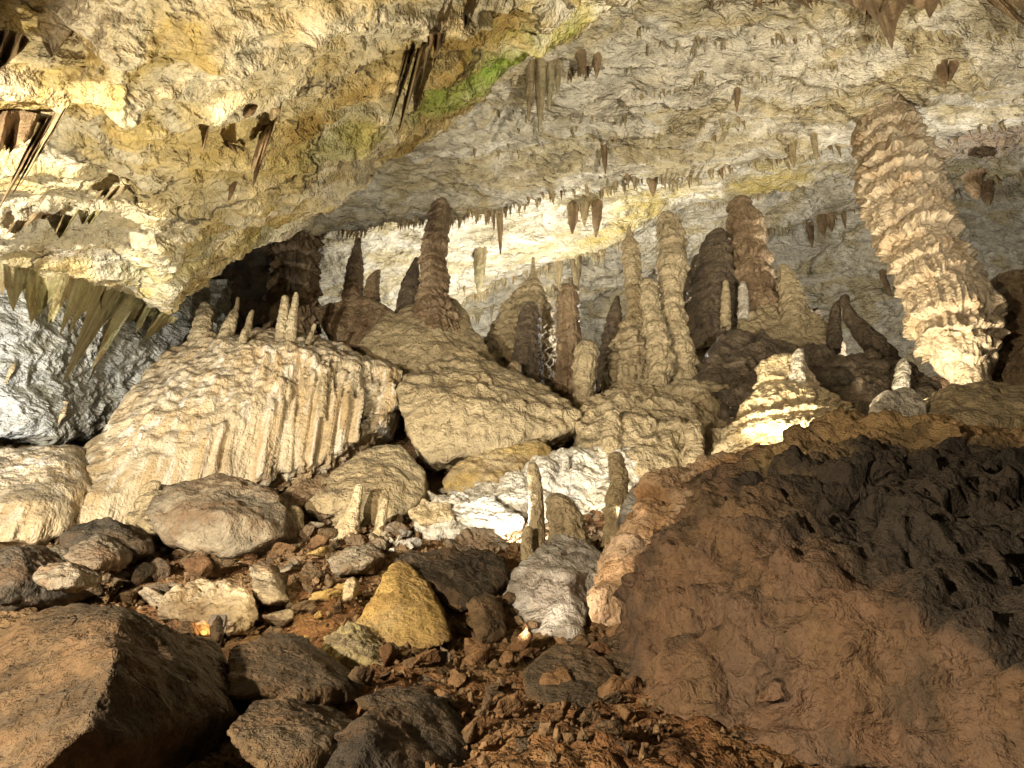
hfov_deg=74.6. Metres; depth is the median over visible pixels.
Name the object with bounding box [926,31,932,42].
stalactite
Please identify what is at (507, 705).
stone
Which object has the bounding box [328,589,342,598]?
stone
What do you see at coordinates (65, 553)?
stone
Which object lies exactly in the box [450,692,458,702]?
stone
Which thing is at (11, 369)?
stalactite
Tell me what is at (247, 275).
wall
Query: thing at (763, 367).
stalagmite
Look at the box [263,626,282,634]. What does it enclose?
boulder
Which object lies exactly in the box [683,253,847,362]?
flowstone mound
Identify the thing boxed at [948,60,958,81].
stalactite
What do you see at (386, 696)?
boulder
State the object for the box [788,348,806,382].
stalagmite
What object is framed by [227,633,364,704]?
slab
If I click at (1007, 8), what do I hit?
drapery
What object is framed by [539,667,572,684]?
stone
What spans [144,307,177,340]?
drapery
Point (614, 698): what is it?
stone
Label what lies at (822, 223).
stalactite
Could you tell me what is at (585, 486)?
flowstone wall
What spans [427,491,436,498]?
stone
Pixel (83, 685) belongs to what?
boulder
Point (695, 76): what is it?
stalactite
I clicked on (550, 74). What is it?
stalactite
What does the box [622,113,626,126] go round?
stalactite
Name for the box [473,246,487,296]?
stalactite
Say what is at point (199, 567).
stone
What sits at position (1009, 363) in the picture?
stalagmite column
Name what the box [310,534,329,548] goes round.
stone
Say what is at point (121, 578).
boulder
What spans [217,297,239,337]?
stalagmite
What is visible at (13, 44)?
drapery
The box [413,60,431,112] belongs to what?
stalactite
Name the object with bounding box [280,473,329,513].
rock
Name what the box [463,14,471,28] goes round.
drapery
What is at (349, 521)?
stalagmite
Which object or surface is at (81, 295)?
drapery
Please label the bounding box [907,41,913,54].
stalactite
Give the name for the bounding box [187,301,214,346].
stalagmite
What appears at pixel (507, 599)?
stone
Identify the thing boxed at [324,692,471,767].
boulder
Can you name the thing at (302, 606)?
boulder
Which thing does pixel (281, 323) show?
stalagmite
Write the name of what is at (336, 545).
stone
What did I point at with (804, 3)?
drapery
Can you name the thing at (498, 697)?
stone
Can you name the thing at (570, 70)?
stalactite
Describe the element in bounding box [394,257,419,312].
stalagmite
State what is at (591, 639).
stone
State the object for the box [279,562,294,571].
boulder
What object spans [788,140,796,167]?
stalactite
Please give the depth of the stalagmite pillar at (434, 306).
24.28 m
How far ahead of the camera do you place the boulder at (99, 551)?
10.20 m
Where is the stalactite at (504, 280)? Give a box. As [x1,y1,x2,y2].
[501,277,505,290]
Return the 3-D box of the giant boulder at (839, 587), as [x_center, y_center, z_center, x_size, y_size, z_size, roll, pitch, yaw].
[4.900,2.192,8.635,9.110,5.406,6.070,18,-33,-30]
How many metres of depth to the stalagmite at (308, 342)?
19.83 m
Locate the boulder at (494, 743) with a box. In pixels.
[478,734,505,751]
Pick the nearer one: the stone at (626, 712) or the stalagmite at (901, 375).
the stone at (626, 712)
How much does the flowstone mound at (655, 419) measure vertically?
4.666 m
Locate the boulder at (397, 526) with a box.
[384,521,409,537]
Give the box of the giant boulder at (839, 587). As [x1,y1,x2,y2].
[613,405,1023,767]
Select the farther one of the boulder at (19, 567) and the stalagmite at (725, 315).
the stalagmite at (725, 315)
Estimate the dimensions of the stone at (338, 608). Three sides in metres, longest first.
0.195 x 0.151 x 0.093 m
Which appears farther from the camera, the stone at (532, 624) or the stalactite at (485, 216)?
the stalactite at (485, 216)
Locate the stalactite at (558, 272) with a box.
[555,261,562,288]
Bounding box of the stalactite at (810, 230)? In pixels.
[806,222,813,247]
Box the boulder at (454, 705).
[442,695,460,711]
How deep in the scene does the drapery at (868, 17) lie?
17.20 m
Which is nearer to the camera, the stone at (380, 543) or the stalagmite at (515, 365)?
the stone at (380, 543)
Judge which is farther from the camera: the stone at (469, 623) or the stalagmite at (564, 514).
the stalagmite at (564, 514)
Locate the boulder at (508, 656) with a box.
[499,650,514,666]
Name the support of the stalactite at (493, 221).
hanging from the ceiling at (833, 266)
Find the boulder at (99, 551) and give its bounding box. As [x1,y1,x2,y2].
[63,532,132,573]
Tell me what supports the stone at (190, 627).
on the ground
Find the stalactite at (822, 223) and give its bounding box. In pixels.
[817,214,827,236]
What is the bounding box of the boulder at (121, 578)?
[112,570,132,587]
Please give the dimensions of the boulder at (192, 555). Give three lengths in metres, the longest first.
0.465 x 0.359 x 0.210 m
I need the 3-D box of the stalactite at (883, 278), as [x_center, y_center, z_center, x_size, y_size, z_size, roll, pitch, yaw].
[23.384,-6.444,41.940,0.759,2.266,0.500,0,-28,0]
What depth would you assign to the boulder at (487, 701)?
5.47 m
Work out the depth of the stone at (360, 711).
5.62 m
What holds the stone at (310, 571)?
on the ground
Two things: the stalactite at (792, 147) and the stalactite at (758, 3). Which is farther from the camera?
the stalactite at (792, 147)
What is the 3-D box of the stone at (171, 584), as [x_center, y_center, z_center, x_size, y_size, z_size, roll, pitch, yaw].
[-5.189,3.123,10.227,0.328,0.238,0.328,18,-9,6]
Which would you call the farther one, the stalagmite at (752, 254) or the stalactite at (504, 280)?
the stalactite at (504, 280)
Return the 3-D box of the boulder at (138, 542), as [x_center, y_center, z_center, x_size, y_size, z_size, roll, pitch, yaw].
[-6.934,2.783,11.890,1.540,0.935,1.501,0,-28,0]
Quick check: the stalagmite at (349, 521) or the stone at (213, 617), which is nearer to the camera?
the stone at (213, 617)
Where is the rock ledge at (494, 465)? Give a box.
[442,439,551,494]
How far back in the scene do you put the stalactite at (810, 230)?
41.03 m
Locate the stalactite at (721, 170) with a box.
[719,168,723,178]
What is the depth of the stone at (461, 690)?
6.25 m
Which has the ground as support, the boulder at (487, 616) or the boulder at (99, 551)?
the boulder at (487, 616)
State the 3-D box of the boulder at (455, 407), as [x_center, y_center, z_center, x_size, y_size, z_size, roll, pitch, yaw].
[-0.669,1.258,21.119,5.191,5.113,6.826,0,-28,0]
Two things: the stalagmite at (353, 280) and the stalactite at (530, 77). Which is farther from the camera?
the stalagmite at (353, 280)
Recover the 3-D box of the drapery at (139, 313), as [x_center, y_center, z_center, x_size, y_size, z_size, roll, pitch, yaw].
[-10.577,-1.751,17.590,1.122,2.902,2.287,0,-28,0]
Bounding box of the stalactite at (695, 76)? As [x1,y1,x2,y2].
[693,73,698,85]
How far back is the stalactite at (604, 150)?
23.58 m
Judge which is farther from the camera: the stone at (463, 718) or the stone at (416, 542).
the stone at (416, 542)
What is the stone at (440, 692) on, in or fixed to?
on the ground
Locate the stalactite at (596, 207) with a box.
[591,198,602,237]
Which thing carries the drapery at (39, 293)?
hanging from the ceiling at (325, 73)
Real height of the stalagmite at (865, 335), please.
4.462 m
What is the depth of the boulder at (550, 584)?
9.66 m
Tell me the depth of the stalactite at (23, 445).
16.84 m
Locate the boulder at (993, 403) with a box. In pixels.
[924,380,1023,429]
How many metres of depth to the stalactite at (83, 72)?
8.50 m
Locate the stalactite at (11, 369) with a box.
[4,362,15,383]
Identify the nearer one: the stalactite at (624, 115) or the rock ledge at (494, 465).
the rock ledge at (494, 465)
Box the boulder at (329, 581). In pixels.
[324,573,334,588]
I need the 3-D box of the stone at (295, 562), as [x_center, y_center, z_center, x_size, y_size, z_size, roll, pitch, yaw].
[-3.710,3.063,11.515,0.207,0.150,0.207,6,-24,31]
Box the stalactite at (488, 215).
[487,210,490,223]
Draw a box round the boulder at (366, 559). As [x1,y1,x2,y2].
[327,543,386,576]
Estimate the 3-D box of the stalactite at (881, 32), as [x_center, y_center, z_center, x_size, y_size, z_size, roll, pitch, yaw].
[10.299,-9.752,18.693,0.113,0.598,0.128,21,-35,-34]
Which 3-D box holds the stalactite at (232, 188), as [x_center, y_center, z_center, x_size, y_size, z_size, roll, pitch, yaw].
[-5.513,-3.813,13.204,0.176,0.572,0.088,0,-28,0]
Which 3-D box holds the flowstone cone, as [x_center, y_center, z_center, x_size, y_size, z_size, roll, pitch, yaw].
[6.420,0.692,15.870,4.232,4.155,3.406,0,-28,0]
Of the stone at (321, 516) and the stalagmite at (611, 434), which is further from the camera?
the stalagmite at (611, 434)
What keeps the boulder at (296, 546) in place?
on the ground
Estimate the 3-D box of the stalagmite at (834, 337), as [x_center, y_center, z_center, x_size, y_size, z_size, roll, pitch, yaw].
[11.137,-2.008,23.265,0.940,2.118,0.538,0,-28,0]
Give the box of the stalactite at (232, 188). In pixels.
[228,181,237,200]
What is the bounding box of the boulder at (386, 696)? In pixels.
[355,685,434,709]
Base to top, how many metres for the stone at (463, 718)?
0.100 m
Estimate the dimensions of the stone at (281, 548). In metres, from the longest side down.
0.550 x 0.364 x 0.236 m
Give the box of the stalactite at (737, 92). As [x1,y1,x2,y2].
[734,87,740,112]
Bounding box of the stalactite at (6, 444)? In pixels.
[0,442,13,448]
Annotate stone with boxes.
[49,544,64,554]
[60,549,68,559]
[80,583,103,597]
[100,574,112,583]
[119,587,141,604]
[131,562,156,585]
[138,586,162,607]
[141,583,169,602]
[160,547,168,553]
[166,582,183,588]
[170,548,190,557]
[178,621,198,635]
[183,555,213,578]
[194,552,216,557]
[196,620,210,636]
[208,614,227,633]
[210,558,237,571]
[210,615,224,643]
[240,553,258,560]
[261,609,294,626]
[267,541,296,557]
[281,572,288,584]
[284,601,292,609]
[289,557,301,566]
[299,562,323,583]
[302,583,312,593]
[307,545,328,557]
[307,606,316,613]
[309,522,324,529]
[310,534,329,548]
[311,588,335,600]
[314,611,321,618]
[316,513,332,520]
[318,528,337,538]
[322,518,331,525]
[325,547,335,559]
[328,539,341,550]
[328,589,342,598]
[333,583,360,595]
[334,603,343,613]
[342,577,359,601]
[345,534,364,544]
[347,666,375,684]
[357,706,364,714]
[361,527,366,533]
[368,533,389,545]
[374,537,387,551]
[379,642,397,666]
[379,671,390,680]
[380,530,391,537]
[387,514,403,522]
[392,541,399,546]
[399,529,411,536]
[403,537,423,548]
[408,541,413,549]
[413,656,423,664]
[415,648,441,664]
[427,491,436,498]
[432,688,452,696]
[437,670,446,674]
[438,487,446,493]
[447,673,466,687]
[448,603,464,611]
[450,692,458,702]
[458,688,464,694]
[461,711,465,725]
[461,714,486,740]
[463,643,491,666]
[464,638,483,655]
[466,619,471,628]
[470,646,479,653]
[484,541,492,546]
[485,683,499,691]
[489,693,505,710]
[495,693,522,717]
[496,668,507,673]
[499,591,515,607]
[501,662,509,667]
[503,719,526,736]
[506,627,532,651]
[507,607,518,614]
[522,623,529,630]
[526,620,537,629]
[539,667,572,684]
[546,700,570,721]
[553,636,568,644]
[569,635,588,645]
[573,707,601,723]
[587,635,597,646]
[588,641,611,655]
[596,720,623,734]
[597,674,626,697]
[602,692,623,704]
[605,623,620,636]
[615,704,635,721]
[620,676,643,693]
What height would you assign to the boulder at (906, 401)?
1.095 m
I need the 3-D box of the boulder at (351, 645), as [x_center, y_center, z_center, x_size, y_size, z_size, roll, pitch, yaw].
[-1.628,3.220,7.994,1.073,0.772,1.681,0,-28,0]
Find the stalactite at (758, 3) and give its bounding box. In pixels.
[755,0,761,10]
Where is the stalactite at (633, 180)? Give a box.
[630,177,636,189]
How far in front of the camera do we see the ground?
6.08 m
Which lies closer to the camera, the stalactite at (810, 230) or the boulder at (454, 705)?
the boulder at (454, 705)
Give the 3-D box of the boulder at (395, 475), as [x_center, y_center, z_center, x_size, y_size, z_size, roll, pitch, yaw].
[-3.304,2.829,16.850,2.655,2.901,4.398,0,-28,0]
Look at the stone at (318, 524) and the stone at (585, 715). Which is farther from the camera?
the stone at (318, 524)
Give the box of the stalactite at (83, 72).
[79,68,86,82]
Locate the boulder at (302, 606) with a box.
[291,600,314,611]
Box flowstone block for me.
[76,327,403,524]
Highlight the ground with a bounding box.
[0,376,949,767]
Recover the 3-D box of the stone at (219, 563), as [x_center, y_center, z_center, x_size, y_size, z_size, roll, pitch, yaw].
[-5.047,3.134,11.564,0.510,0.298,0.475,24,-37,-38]
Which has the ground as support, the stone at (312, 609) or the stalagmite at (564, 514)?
the stone at (312, 609)
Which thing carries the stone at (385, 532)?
on the ground
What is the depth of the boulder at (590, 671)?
6.43 m
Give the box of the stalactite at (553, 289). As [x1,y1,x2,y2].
[551,284,554,298]
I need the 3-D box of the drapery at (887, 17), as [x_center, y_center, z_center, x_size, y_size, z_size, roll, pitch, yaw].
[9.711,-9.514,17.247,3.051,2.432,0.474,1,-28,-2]
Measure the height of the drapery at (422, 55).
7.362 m
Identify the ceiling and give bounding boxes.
[0,0,639,314]
[269,0,1023,390]
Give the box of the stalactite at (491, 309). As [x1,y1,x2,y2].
[490,305,494,321]
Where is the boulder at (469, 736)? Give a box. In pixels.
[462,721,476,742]
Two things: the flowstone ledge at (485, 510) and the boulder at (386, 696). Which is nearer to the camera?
the boulder at (386, 696)
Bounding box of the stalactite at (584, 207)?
[580,200,589,226]
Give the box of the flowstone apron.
[0,444,91,548]
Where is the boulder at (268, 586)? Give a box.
[249,561,288,605]
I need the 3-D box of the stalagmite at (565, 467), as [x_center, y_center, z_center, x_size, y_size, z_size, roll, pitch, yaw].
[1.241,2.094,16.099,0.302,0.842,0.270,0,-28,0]
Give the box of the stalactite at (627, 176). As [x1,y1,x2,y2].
[624,173,630,188]
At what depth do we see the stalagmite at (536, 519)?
12.90 m
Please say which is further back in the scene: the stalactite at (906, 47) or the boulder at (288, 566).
the stalactite at (906, 47)
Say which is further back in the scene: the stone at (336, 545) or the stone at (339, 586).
the stone at (336, 545)
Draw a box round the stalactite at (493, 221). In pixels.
[492,213,495,229]
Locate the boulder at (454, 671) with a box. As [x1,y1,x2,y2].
[450,668,459,676]
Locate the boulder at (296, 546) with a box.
[290,544,298,552]
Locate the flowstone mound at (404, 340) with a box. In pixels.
[359,299,495,374]
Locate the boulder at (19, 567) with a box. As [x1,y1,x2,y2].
[0,544,84,607]
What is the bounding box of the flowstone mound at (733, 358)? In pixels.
[692,328,941,425]
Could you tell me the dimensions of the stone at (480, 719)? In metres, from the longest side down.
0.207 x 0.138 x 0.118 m
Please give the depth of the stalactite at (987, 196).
33.95 m
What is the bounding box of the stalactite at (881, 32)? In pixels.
[878,26,884,39]
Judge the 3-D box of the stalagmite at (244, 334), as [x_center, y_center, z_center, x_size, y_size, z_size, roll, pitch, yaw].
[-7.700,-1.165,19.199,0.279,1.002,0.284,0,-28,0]
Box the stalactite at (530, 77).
[526,59,534,121]
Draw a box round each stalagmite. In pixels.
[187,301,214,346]
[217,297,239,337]
[237,328,248,344]
[244,309,253,330]
[275,295,289,340]
[285,292,298,340]
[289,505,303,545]
[305,324,316,345]
[317,373,327,420]
[329,484,362,540]
[341,237,363,300]
[363,269,380,301]
[373,498,388,536]
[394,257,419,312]
[483,257,556,390]
[507,361,522,374]
[511,301,544,383]
[520,526,533,559]
[527,462,545,551]
[540,418,547,443]
[545,492,590,543]
[559,455,569,483]
[571,339,598,409]
[596,295,622,393]
[599,225,646,392]
[600,409,622,460]
[601,451,629,551]
[639,278,676,385]
[655,211,698,380]
[682,418,705,466]
[684,227,737,348]
[720,280,731,330]
[725,195,778,311]
[737,281,748,328]
[757,359,768,386]
[776,264,810,337]
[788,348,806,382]
[826,300,842,354]
[839,294,901,359]
[848,377,863,413]
[891,358,910,389]
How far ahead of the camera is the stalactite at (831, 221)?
37.71 m
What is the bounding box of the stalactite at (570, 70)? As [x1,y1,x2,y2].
[568,67,572,81]
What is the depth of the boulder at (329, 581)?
10.07 m
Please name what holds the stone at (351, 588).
on the ground
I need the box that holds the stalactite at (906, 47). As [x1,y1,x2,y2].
[904,45,913,55]
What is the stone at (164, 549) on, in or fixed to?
on the ground
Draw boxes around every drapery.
[0,29,28,70]
[0,110,39,153]
[0,115,54,207]
[0,263,70,323]
[6,212,50,236]
[19,103,70,185]
[48,273,138,385]
[50,30,74,60]
[56,209,101,238]
[90,289,150,378]
[95,184,130,202]
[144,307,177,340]
[202,105,257,151]
[221,141,245,153]
[251,117,276,186]
[385,45,415,135]
[397,42,432,139]
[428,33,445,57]
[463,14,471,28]
[790,0,819,9]
[840,0,937,48]
[860,0,887,30]
[987,0,1023,25]
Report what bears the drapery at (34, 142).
hanging from the ceiling at (325, 73)
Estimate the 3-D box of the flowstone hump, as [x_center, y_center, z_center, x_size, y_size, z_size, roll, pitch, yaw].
[9.691,-1.387,24.903,3.338,4.008,4.256,0,-28,0]
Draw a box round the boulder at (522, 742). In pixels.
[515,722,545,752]
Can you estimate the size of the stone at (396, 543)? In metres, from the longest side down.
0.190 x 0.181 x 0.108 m
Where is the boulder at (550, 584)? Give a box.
[503,534,602,641]
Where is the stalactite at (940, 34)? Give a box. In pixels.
[937,30,946,42]
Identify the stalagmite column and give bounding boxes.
[260,230,324,334]
[552,283,581,406]
[850,93,1011,384]
[990,269,1023,384]
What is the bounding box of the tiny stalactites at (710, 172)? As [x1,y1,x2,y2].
[325,31,1023,307]
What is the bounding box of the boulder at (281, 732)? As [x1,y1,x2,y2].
[227,696,353,767]
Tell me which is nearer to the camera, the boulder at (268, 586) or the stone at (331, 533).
the boulder at (268, 586)
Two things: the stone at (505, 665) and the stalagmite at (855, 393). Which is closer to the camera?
the stone at (505, 665)
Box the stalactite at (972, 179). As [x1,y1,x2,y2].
[961,168,987,199]
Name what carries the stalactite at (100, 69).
hanging from the ceiling at (325, 73)
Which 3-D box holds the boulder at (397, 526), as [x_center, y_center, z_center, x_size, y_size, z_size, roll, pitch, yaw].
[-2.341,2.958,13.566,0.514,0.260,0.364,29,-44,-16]
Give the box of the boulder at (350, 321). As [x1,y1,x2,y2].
[313,294,394,354]
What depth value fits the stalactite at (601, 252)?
33.51 m
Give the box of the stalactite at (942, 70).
[936,59,947,89]
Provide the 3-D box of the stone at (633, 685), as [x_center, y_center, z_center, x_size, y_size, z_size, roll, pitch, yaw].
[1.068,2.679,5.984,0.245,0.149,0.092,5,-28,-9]
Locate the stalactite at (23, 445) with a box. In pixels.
[16,443,33,447]
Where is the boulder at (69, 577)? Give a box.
[32,562,101,592]
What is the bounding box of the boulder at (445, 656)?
[439,651,450,662]
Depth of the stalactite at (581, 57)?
19.10 m
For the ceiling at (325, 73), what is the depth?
11.25 m
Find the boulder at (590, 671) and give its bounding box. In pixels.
[521,644,617,708]
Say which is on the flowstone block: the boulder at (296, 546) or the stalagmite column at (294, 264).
the stalagmite column at (294, 264)
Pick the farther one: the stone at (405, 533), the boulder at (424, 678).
the stone at (405, 533)
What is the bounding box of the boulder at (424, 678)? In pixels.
[417,674,444,684]
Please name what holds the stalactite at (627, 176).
hanging from the ceiling at (833, 266)
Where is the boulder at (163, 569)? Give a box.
[151,557,170,581]
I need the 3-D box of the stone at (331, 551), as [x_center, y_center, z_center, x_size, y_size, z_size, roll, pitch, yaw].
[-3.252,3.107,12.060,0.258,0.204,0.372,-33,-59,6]
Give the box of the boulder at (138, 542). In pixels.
[59,517,154,564]
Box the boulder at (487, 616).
[466,592,505,644]
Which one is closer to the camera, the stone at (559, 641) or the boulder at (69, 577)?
the stone at (559, 641)
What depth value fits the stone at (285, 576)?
10.24 m
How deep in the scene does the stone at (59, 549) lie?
12.04 m
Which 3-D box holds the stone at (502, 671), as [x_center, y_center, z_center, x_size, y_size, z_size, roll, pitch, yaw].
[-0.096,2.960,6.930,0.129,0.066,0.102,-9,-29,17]
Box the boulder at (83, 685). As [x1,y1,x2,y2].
[0,603,247,767]
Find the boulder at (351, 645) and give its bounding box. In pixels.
[322,622,382,668]
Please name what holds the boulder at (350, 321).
on the ground
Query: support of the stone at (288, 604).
on the ground
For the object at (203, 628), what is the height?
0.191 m
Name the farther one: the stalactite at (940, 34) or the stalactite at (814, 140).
the stalactite at (814, 140)
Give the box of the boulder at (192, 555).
[180,553,208,562]
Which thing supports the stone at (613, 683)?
on the boulder at (590, 671)
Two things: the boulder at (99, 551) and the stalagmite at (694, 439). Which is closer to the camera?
the boulder at (99, 551)
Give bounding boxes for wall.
[0,279,232,447]
[211,243,323,333]
[463,445,639,522]
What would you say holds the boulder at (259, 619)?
on the ground
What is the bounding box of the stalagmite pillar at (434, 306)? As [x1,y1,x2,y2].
[412,197,462,332]
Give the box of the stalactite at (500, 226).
[497,213,502,254]
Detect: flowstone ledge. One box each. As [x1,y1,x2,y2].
[124,480,166,539]
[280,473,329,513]
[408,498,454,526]
[412,491,524,540]
[444,527,508,550]
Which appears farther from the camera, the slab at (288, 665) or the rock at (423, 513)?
the rock at (423, 513)
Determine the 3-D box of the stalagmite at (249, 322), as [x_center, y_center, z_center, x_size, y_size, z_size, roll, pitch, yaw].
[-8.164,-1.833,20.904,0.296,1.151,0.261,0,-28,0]
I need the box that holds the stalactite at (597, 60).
[594,52,601,77]
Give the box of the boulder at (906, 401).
[868,387,926,416]
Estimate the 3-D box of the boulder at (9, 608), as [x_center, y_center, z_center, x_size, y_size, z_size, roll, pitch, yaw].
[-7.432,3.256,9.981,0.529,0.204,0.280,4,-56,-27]
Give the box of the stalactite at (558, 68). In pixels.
[555,58,562,95]
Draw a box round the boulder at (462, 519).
[456,516,472,523]
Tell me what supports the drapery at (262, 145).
hanging from the ceiling at (325, 73)
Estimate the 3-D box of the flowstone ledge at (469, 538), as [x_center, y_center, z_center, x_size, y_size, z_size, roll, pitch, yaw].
[-0.632,3.228,13.090,1.318,1.096,1.822,0,-28,0]
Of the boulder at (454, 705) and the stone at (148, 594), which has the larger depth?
the stone at (148, 594)
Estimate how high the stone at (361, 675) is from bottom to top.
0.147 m
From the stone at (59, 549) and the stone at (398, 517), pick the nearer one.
the stone at (59, 549)
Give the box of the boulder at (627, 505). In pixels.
[616,482,638,527]
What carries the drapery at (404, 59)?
hanging from the ceiling at (325, 73)
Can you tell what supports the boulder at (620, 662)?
on the ground
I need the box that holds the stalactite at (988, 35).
[985,31,991,41]
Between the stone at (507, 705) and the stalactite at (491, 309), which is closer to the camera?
the stone at (507, 705)
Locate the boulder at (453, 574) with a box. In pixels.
[394,545,510,612]
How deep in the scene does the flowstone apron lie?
13.59 m
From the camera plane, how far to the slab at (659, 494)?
9.68 m
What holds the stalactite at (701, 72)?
hanging from the ceiling at (833, 266)
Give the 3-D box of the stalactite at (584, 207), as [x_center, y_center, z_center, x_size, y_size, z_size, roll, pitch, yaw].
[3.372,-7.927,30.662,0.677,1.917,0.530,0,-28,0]
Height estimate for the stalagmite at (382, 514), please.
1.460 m
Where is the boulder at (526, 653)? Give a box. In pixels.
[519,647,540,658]
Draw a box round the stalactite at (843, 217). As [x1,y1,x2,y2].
[841,211,846,227]
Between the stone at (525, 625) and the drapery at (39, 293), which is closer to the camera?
the stone at (525, 625)
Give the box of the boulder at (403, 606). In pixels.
[355,560,452,649]
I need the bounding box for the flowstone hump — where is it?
[736,302,834,352]
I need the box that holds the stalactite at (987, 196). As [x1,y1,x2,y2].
[981,179,994,205]
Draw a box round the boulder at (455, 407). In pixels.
[396,348,581,473]
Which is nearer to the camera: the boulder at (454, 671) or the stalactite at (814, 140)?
the boulder at (454, 671)
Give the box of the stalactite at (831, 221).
[826,211,835,231]
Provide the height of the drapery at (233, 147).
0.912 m
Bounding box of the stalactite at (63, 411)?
[58,401,68,423]
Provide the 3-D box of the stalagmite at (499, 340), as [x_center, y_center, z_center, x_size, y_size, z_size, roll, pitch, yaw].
[0.074,-2.172,27.241,3.622,7.411,3.490,0,-28,0]
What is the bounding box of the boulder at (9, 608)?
[0,604,23,610]
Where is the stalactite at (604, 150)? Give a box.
[600,144,607,173]
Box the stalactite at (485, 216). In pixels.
[484,211,487,224]
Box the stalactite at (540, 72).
[535,58,546,130]
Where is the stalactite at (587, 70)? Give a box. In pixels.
[585,66,588,77]
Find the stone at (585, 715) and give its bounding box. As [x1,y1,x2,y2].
[573,707,601,723]
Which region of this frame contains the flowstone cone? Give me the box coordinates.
[711,353,865,454]
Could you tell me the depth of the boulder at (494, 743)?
4.25 m
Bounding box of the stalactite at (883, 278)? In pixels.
[879,268,891,295]
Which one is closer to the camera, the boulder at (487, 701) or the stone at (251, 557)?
the boulder at (487, 701)
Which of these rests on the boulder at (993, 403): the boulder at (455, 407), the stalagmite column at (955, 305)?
the stalagmite column at (955, 305)
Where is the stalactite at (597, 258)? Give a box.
[595,253,599,265]
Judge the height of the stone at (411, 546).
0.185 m
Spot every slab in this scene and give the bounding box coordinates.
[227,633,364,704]
[586,443,759,626]
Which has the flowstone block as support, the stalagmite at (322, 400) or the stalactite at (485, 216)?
the stalagmite at (322, 400)
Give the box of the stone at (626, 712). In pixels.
[615,704,635,721]
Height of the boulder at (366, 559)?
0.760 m
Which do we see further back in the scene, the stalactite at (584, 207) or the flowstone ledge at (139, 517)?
the stalactite at (584, 207)
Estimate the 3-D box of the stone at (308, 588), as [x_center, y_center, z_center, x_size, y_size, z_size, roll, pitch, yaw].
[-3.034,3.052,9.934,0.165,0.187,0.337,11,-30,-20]
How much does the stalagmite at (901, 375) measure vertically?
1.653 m
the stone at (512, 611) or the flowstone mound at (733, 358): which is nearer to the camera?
the stone at (512, 611)
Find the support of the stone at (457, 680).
on the ground
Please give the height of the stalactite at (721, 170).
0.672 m
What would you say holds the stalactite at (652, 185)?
hanging from the ceiling at (833, 266)
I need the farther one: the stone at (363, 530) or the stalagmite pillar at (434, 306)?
the stalagmite pillar at (434, 306)
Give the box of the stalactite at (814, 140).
[810,132,817,160]
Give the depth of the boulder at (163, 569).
11.07 m
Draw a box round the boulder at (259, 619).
[256,612,265,621]
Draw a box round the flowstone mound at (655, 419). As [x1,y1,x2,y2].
[567,378,733,477]
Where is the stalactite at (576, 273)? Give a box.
[570,255,581,286]
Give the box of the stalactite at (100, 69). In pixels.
[95,64,103,78]
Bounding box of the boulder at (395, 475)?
[304,444,429,526]
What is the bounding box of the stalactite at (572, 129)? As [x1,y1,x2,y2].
[570,126,574,137]
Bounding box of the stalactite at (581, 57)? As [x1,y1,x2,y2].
[576,49,586,75]
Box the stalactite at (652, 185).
[649,178,656,196]
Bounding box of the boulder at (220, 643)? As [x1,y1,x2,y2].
[204,635,223,645]
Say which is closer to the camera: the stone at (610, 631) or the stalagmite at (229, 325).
the stone at (610, 631)
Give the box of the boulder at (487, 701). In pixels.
[481,689,505,711]
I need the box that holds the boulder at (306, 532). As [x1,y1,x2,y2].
[298,524,314,541]
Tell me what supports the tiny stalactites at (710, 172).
hanging from the ceiling at (833, 266)
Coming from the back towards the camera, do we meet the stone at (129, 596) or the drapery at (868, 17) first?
the drapery at (868, 17)
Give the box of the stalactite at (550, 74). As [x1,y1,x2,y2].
[546,60,555,109]
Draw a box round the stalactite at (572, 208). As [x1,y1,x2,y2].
[566,201,578,233]
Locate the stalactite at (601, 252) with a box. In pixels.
[599,249,603,262]
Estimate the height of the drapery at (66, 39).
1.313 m
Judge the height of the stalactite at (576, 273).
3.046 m
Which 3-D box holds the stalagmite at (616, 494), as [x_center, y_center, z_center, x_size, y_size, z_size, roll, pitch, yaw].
[1.991,2.518,13.161,0.745,2.556,0.459,0,-28,0]
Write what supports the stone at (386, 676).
on the ground
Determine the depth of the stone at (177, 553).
12.38 m
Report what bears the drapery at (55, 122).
hanging from the ceiling at (325, 73)
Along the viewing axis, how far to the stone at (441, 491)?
16.79 m
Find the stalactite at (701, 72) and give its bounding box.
[699,70,703,81]
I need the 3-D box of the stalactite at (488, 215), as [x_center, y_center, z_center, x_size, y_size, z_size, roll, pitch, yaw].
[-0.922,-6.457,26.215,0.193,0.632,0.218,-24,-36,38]
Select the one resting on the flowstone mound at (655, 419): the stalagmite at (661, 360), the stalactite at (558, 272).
the stalagmite at (661, 360)
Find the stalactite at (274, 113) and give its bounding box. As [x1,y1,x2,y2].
[269,103,281,119]
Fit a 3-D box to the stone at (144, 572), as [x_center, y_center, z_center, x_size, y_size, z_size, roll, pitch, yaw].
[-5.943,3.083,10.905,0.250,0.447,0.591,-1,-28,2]
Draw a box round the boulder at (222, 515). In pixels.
[147,473,298,559]
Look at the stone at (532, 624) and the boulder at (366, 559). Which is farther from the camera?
the boulder at (366, 559)
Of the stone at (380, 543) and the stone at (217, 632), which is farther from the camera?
the stone at (380, 543)
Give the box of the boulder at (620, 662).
[596,635,633,676]

